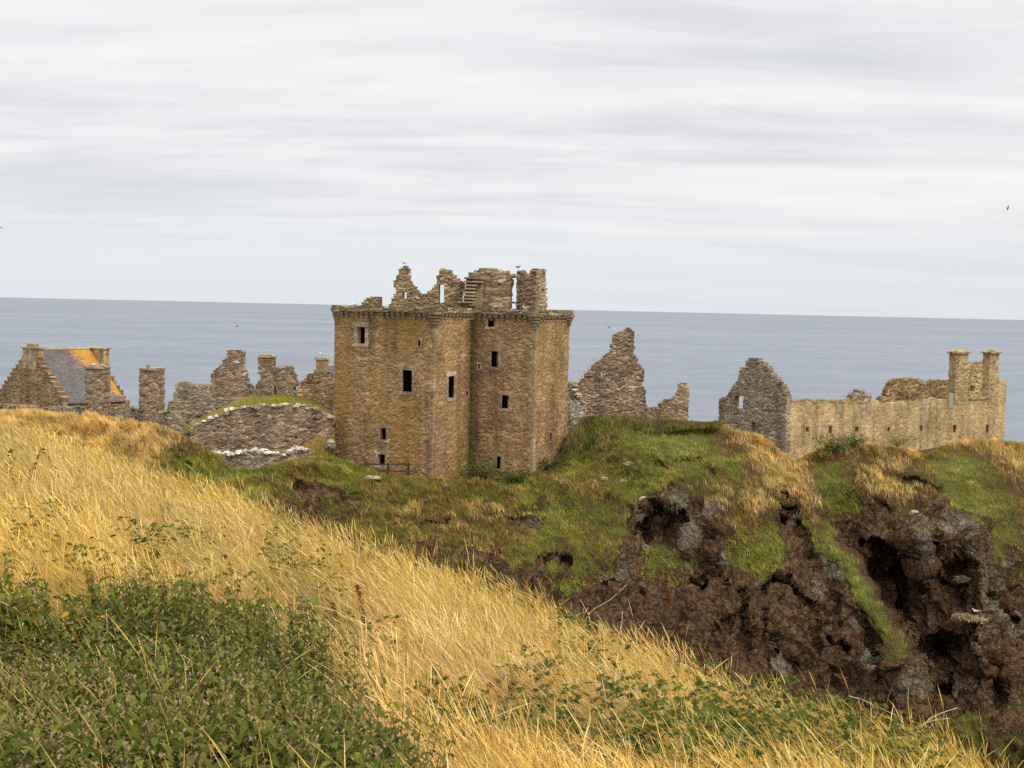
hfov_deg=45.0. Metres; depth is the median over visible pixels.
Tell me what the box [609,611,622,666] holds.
dry stem
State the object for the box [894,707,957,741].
dry stem
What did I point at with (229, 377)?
ruined gable
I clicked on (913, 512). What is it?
boulder
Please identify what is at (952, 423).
window
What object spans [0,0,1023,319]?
sky
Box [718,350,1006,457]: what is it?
ruined range
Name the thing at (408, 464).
rail fence
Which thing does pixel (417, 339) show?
slit window
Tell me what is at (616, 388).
ruined gable
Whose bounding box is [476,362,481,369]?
slit window
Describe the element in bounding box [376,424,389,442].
window
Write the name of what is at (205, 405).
ruined wall
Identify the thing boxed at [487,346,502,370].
window
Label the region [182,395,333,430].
mound grass
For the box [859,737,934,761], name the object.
bramble plant
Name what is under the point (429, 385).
tower house
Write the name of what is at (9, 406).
wall
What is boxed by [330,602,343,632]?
dock plant
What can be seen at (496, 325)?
window
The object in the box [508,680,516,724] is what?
dock plant
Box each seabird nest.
[950,612,987,625]
[954,575,972,583]
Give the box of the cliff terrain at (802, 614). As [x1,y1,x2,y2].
[6,414,1023,767]
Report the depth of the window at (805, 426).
148.57 m
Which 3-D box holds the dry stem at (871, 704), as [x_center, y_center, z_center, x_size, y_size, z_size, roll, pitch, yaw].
[3.011,2.747,10.357,0.414,0.289,0.068,1,4,0]
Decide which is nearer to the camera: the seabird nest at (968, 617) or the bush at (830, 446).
the seabird nest at (968, 617)
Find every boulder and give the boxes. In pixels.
[325,438,335,451]
[362,475,380,480]
[622,462,633,465]
[909,510,918,514]
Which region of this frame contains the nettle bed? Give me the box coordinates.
[0,518,462,767]
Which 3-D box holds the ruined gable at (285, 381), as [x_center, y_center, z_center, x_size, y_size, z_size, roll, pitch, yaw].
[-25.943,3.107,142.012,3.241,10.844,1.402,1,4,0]
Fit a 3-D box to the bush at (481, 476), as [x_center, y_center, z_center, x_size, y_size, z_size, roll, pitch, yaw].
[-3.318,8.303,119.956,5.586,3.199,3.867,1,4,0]
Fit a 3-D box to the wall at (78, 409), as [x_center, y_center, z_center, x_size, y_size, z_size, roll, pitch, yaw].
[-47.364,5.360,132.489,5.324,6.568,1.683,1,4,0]
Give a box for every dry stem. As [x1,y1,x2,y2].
[582,585,625,625]
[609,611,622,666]
[848,695,896,725]
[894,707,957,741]
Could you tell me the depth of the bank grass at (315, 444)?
120.07 m
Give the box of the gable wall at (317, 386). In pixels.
[297,357,334,414]
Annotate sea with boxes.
[0,297,1023,441]
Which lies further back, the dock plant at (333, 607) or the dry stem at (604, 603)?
the dry stem at (604, 603)
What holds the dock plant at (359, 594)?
on the hillside
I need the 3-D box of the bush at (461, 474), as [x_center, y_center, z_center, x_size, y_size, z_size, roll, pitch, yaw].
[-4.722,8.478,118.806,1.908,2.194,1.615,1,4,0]
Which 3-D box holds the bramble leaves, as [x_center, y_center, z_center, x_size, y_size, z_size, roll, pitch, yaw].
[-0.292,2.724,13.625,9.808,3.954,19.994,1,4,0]
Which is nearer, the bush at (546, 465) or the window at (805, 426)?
the bush at (546, 465)
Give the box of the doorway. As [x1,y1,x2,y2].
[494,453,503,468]
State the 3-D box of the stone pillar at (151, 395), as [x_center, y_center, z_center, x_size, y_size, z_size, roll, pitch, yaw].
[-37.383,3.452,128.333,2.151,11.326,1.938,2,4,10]
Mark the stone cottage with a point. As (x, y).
(43, 378)
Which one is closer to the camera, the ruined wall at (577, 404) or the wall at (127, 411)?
the wall at (127, 411)
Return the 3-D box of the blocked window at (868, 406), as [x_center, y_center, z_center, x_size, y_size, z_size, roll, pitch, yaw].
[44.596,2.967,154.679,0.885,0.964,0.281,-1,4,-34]
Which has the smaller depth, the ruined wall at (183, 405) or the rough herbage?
the rough herbage
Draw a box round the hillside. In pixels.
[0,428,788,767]
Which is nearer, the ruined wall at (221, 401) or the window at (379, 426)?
the window at (379, 426)
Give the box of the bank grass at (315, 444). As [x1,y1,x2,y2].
[303,427,334,456]
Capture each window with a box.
[352,322,369,346]
[374,450,388,468]
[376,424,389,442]
[398,365,416,395]
[416,338,422,346]
[445,371,456,401]
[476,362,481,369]
[484,314,498,329]
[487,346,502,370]
[498,391,512,411]
[548,431,552,442]
[804,425,810,431]
[806,406,811,412]
[827,424,833,432]
[836,404,841,411]
[866,404,871,411]
[894,404,899,409]
[948,393,953,407]
[952,423,957,432]
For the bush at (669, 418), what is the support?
on the cliff terrain at (802, 614)
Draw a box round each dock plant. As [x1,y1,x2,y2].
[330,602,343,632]
[354,583,371,650]
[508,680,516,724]
[663,571,672,604]
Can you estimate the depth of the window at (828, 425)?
150.78 m
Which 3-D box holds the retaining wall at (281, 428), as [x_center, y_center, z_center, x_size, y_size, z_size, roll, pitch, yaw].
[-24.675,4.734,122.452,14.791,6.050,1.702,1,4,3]
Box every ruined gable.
[210,350,254,398]
[272,364,299,397]
[575,327,647,419]
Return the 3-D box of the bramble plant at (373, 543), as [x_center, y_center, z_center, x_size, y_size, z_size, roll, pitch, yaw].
[-1.981,2.125,15.362,0.654,0.493,0.544,1,4,0]
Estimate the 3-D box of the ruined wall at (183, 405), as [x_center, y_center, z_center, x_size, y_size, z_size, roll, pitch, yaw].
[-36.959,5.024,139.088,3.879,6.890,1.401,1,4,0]
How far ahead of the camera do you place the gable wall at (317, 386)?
138.35 m
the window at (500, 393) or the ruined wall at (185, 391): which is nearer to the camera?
the window at (500, 393)
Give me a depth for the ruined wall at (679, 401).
141.29 m
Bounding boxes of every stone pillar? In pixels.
[84,363,110,416]
[139,363,164,428]
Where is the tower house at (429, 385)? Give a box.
[331,266,574,478]
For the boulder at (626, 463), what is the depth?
117.02 m
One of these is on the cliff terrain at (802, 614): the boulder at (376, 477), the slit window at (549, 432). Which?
the boulder at (376, 477)
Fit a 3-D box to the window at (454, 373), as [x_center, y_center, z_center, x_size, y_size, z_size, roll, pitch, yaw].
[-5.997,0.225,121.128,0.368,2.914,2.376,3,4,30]
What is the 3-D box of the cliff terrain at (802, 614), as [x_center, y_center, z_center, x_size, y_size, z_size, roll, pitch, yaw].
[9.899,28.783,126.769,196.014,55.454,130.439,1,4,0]
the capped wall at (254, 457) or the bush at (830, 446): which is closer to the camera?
the capped wall at (254, 457)
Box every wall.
[0,402,39,410]
[45,404,84,415]
[108,406,139,421]
[164,409,204,439]
[167,399,196,411]
[173,381,210,402]
[189,402,336,453]
[194,383,216,415]
[211,446,310,469]
[213,394,252,409]
[253,354,276,396]
[566,380,590,443]
[647,382,689,421]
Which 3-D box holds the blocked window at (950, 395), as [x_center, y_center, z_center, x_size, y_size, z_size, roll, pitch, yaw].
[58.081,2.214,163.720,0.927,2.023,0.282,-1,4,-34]
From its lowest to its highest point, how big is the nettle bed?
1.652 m
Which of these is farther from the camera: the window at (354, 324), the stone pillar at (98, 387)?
the stone pillar at (98, 387)
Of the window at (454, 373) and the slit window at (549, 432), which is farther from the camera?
the slit window at (549, 432)
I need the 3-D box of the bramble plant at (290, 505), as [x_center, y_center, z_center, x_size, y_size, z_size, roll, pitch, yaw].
[-3.974,2.416,22.015,1.161,0.822,0.628,3,4,22]
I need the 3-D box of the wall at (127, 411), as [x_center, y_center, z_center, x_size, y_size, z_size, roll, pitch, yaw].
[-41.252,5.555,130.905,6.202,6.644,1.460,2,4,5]
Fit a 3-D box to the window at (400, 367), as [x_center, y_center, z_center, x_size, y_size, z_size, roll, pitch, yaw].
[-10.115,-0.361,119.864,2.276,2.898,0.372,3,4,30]
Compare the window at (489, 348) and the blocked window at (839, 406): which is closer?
the window at (489, 348)
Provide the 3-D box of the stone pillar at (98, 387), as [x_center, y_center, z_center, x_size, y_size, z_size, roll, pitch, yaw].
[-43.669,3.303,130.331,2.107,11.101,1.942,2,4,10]
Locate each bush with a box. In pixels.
[450,455,506,480]
[453,462,469,480]
[489,466,539,482]
[538,456,566,469]
[653,406,688,422]
[807,430,863,452]
[836,433,873,446]
[871,428,931,446]
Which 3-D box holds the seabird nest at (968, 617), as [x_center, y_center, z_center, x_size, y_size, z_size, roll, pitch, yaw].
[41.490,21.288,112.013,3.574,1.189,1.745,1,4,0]
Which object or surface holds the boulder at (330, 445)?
on the bank grass at (315, 444)
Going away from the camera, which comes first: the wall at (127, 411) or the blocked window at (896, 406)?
the wall at (127, 411)
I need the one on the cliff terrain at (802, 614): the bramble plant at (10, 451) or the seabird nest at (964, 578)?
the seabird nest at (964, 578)
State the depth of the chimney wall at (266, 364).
144.27 m
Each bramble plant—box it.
[4,448,45,489]
[267,495,309,535]
[329,540,377,571]
[727,674,859,735]
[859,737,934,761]
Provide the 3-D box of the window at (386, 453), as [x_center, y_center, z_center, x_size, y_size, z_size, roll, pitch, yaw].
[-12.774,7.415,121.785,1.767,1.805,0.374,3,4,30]
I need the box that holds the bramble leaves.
[0,487,970,767]
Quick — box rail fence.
[359,462,411,477]
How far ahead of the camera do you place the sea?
2232.59 m
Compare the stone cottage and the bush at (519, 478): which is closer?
the bush at (519, 478)
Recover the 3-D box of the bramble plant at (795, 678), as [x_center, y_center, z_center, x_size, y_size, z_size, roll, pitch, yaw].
[2.829,3.157,11.950,1.481,0.772,0.496,1,4,-9]
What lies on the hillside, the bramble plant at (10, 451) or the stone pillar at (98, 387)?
the bramble plant at (10, 451)
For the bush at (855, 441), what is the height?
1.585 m
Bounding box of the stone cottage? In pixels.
[0,343,129,410]
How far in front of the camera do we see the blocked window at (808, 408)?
148.53 m
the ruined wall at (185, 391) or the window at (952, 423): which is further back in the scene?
the window at (952, 423)
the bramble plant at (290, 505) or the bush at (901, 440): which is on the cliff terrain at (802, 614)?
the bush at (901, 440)
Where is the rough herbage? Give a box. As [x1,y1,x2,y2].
[563,412,723,459]

